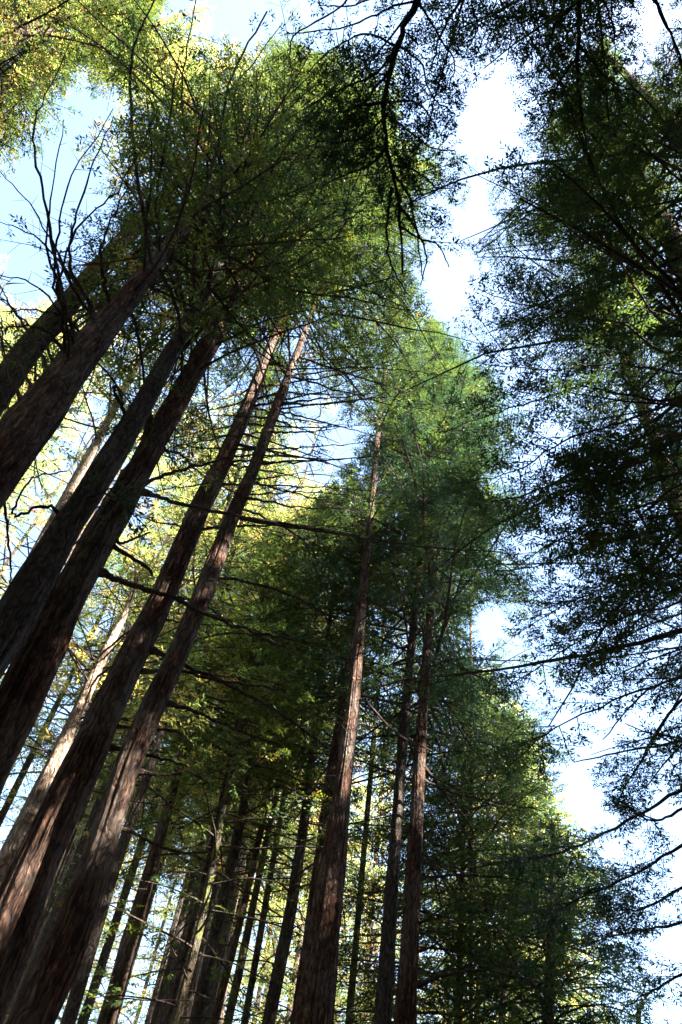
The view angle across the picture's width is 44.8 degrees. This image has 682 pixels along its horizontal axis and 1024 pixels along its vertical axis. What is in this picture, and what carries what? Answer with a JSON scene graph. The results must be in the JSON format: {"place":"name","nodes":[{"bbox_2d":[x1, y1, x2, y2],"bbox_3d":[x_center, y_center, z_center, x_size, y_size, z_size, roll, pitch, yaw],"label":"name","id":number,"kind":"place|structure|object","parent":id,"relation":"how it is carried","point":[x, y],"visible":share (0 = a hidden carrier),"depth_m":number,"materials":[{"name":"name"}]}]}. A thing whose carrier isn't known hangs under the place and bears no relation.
{"place":"outdoors","nodes":[
{"label":"outdoors","id":0,"kind":"place"},
{"bbox_2d":[0,0,681,1023],"label":"sky","id":1,"kind":"structure","parent":0,"point":[488,118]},
{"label":"ground","id":2,"kind":"structure","parent":0,"visible":0},
{"bbox_2d":[0,0,35,32],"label":"redwood tree","id":3,"kind":"object","parent":2,"relation":"on","point":[7,5],"visible":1,"depth_m":17.30,"materials":[{"name":"green plant"}]},
{"bbox_2d":[0,0,201,163],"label":"redwood tree","id":4,"kind":"object","parent":2,"relation":"on","point":[109,9],"visible":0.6,"depth_m":21.21,"materials":[{"name":"green plant"}]},
{"bbox_2d":[0,0,223,177],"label":"redwood tree","id":5,"kind":"object","parent":2,"relation":"on","point":[45,61],"visible":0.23,"depth_m":21.54,"materials":[{"name":"green plant"}]},
{"bbox_2d":[0,547,236,885],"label":"broadleaf tree","id":6,"kind":"object","parent":2,"relation":"on","point":[30,807],"visible":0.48,"depth_m":16.05,"materials":[{"name":"green plant"}]},
{"bbox_2d":[0,232,238,688],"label":"redwood tree","id":7,"kind":"object","parent":2,"relation":"on","point":[89,455],"visible":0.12,"depth_m":24.26,"materials":[{"name":"green plant"}]},
{"bbox_2d":[0,14,312,510],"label":"redwood tree","id":8,"kind":"object","parent":2,"relation":"on","point":[18,376],"visible":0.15,"depth_m":17.94,"materials":[{"name":"green plant"}]},
{"bbox_2d":[38,340,312,1023],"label":"redwood tree","id":9,"kind":"object","parent":2,"relation":"on","point":[73,1003],"visible":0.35,"depth_m":20.57,"materials":[{"name":"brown plant"}]},
{"bbox_2d":[43,408,315,1023],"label":"redwood tree","id":10,"kind":"object","parent":2,"relation":"on","point":[123,959],"visible":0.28,"depth_m":21.86,"materials":[{"name":"green plant"}]},
{"bbox_2d":[53,529,361,1023],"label":"redwood tree","id":11,"kind":"object","parent":2,"relation":"on","point":[188,969],"visible":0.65,"depth_m":19.00,"materials":[{"name":"green plant"}]},
{"bbox_2d":[0,0,424,591],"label":"redwood tree","id":12,"kind":"object","parent":2,"relation":"on","point":[32,416],"visible":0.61,"depth_m":14.07,"materials":[{"name":"green plant"}]},
{"bbox_2d":[0,54,431,795],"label":"redwood tree","id":13,"kind":"object","parent":2,"relation":"on","point":[30,672],"visible":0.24,"depth_m":14.26,"materials":[{"name":"green plant"}]},
{"bbox_2d":[0,73,438,1023],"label":"redwood tree","id":14,"kind":"object","parent":2,"relation":"on","point":[30,877],"visible":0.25,"depth_m":12.04,"materials":[{"name":"green plant"}]},
{"bbox_2d":[0,9,446,678],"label":"redwood tree","id":15,"kind":"object","parent":2,"relation":"on","point":[24,599],"visible":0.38,"depth_m":15.24,"materials":[{"name":"green plant"}]},
{"bbox_2d":[138,527,336,1023],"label":"redwood tree","id":16,"kind":"object","parent":2,"relation":"on","point":[183,960],"visible":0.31,"depth_m":22.99,"materials":[{"name":"green plant"}]},
{"bbox_2d":[134,529,355,1023],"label":"redwood tree","id":17,"kind":"object","parent":2,"relation":"on","point":[213,940],"visible":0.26,"depth_m":21.66,"materials":[{"name":"green plant"}]},
{"bbox_2d":[6,23,498,1023],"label":"redwood tree","id":18,"kind":"object","parent":2,"relation":"on","point":[48,985],"visible":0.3,"depth_m":13.62,"materials":[{"name":"green plant"}]},
{"bbox_2d":[213,680,294,1023],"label":"redwood tree","id":19,"kind":"object","parent":2,"relation":"on","point":[222,1015],"depth_m":27.53,"materials":[{"name":"green plant"}]},
{"bbox_2d":[144,495,387,1023],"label":"redwood tree","id":20,"kind":"object","parent":2,"relation":"on","point":[223,985],"visible":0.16,"depth_m":21.90,"materials":[{"name":"green plant"}]},
{"bbox_2d":[201,489,383,1023],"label":"redwood tree","id":21,"kind":"object","parent":2,"relation":"on","point":[243,950],"visible":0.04,"depth_m":22.98,"materials":[{"name":"green plant"}]},
{"bbox_2d":[186,459,412,1023],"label":"redwood tree","id":22,"kind":"object","parent":2,"relation":"on","point":[281,954],"visible":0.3,"depth_m":20.88,"materials":[{"name":"green plant"}]},
{"bbox_2d":[0,255,606,1023],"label":"distant woods","id":23,"kind":"object","parent":2,"relation":"on","point":[154,1013],"visible":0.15,"depth_m":35.13,"materials":[{"name":"green plant"}]},
{"bbox_2d":[220,483,394,1023],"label":"redwood tree","id":24,"kind":"object","parent":2,"relation":"on","point":[258,946],"visible":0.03,"depth_m":22.81,"materials":[{"name":"brown plant"}]},
{"bbox_2d":[187,277,507,1023],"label":"redwood tree","id":25,"kind":"object","parent":2,"relation":"on","point":[316,996],"visible":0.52,"depth_m":21.54,"materials":[{"name":"green plant"}]},
{"bbox_2d":[255,491,448,1023],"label":"redwood tree","id":26,"kind":"object","parent":2,"relation":"on","point":[332,769],"visible":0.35,"depth_m":25.28,"materials":[{"name":"green plant"}]},
{"bbox_2d":[306,450,440,1023],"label":"redwood tree","id":27,"kind":"object","parent":2,"relation":"on","point":[367,816],"visible":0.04,"depth_m":26.15,"materials":[{"name":"brown plant"}]},
{"bbox_2d":[209,343,625,891],"bbox_3d":[2.170,4.490,26.265,13.410,41.347,14.550,24,-55,-10],"label":"redwood tree","id":28,"kind":"object","parent":2,"relation":"on","point":[447,604],"visible":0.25,"depth_m":24.64,"materials":[{"name":"green plant"}]},
{"bbox_2d":[269,327,573,1023],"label":"redwood tree","id":29,"kind":"object","parent":2,"relation":"on","point":[409,984],"visible":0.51,"depth_m":22.67,"materials":[{"name":"green plant"}]},
{"bbox_2d":[336,316,534,1023],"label":"redwood tree","id":30,"kind":"object","parent":2,"relation":"on","point":[383,1007],"visible":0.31,"depth_m":19.81,"materials":[{"name":"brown plant"}]},
{"bbox_2d":[276,663,619,1023],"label":"conifer tree","id":31,"kind":"object","parent":2,"relation":"on","point":[424,1002],"visible":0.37,"depth_m":22.76,"materials":[{"name":"green plant"}]},
{"bbox_2d":[290,437,630,1023],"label":"conifer tree","id":32,"kind":"object","parent":2,"relation":"on","point":[470,845],"visible":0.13,"depth_m":24.05,"materials":[{"name":"green plant"}]},
{"bbox_2d":[274,0,681,308],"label":"redwood tree","id":33,"kind":"object","parent":2,"relation":"on","point":[403,158],"visible":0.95,"depth_m":12.00,"materials":[{"name":"green plant"}]},
{"bbox_2d":[377,669,597,1023],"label":"redwood tree","id":34,"kind":"object","parent":2,"relation":"on","point":[479,882],"visible":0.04,"depth_m":25.83,"materials":[{"name":"green plant"}]},
{"bbox_2d":[402,705,610,1023],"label":"redwood tree","id":35,"kind":"object","parent":2,"relation":"on","point":[500,814],"visible":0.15,"depth_m":25.13,"materials":[{"name":"green plant"}]},
{"bbox_2d":[417,698,609,1022],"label":"conifer tree","id":36,"kind":"object","parent":2,"relation":"on","point":[570,820],"visible":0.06,"depth_m":35.58,"materials":[{"name":"green plant"}]},
{"bbox_2d":[357,38,681,797],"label":"redwood tree","id":37,"kind":"object","parent":2,"relation":"on","point":[578,214],"visible":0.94,"depth_m":13.77,"materials":[{"name":"green plant"}]},
{"bbox_2d":[380,0,681,540],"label":"redwood tree","id":38,"kind":"object","parent":2,"relation":"on","point":[649,102],"visible":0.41,"depth_m":17.37,"materials":[{"name":"green plant"}]},
{"bbox_2d":[439,735,641,1023],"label":"redwood tree","id":39,"kind":"object","parent":2,"relation":"on","point":[581,999],"visible":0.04,"depth_m":26.64,"materials":[{"name":"green plant"}]},
{"bbox_2d":[417,808,681,1023],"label":"conifer tree","id":40,"kind":"object","parent":2,"relation":"on","point":[547,1006],"visible":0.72,"depth_m":19.05,"materials":[{"name":"green plant"}]},
{"bbox_2d":[437,0,681,152],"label":"redwood tree","id":41,"kind":"object","parent":2,"relation":"on","point":[555,75],"visible":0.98,"depth_m":12.11,"materials":[{"name":"green plant"}]},
{"bbox_2d":[466,417,681,1023],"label":"redwood tree","id":42,"kind":"object","parent":2,"relation":"on","point":[634,812],"visible":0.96,"depth_m":16.84,"materials":[{"name":"green plant"}]},
{"bbox_2d":[537,294,681,805],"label":"redwood tree","id":43,"kind":"object","parent":2,"relation":"on","point":[669,482],"visible":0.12,"depth_m":20.35,"materials":[{"name":"green plant"}]},
{"bbox_2d":[622,990,651,1023],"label":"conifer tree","id":44,"kind":"object","parent":2,"relation":"on","point":[635,1008],"visible":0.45,"depth_m":21.38,"materials":[{"name":"green plant"}]},
{"bbox_2d":[631,274,681,625],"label":"redwood tree","id":45,"kind":"object","parent":2,"relation":"on","point":[656,390],"visible":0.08,"depth_m":25.34,"materials":[{"name":"green plant"}]}
]}

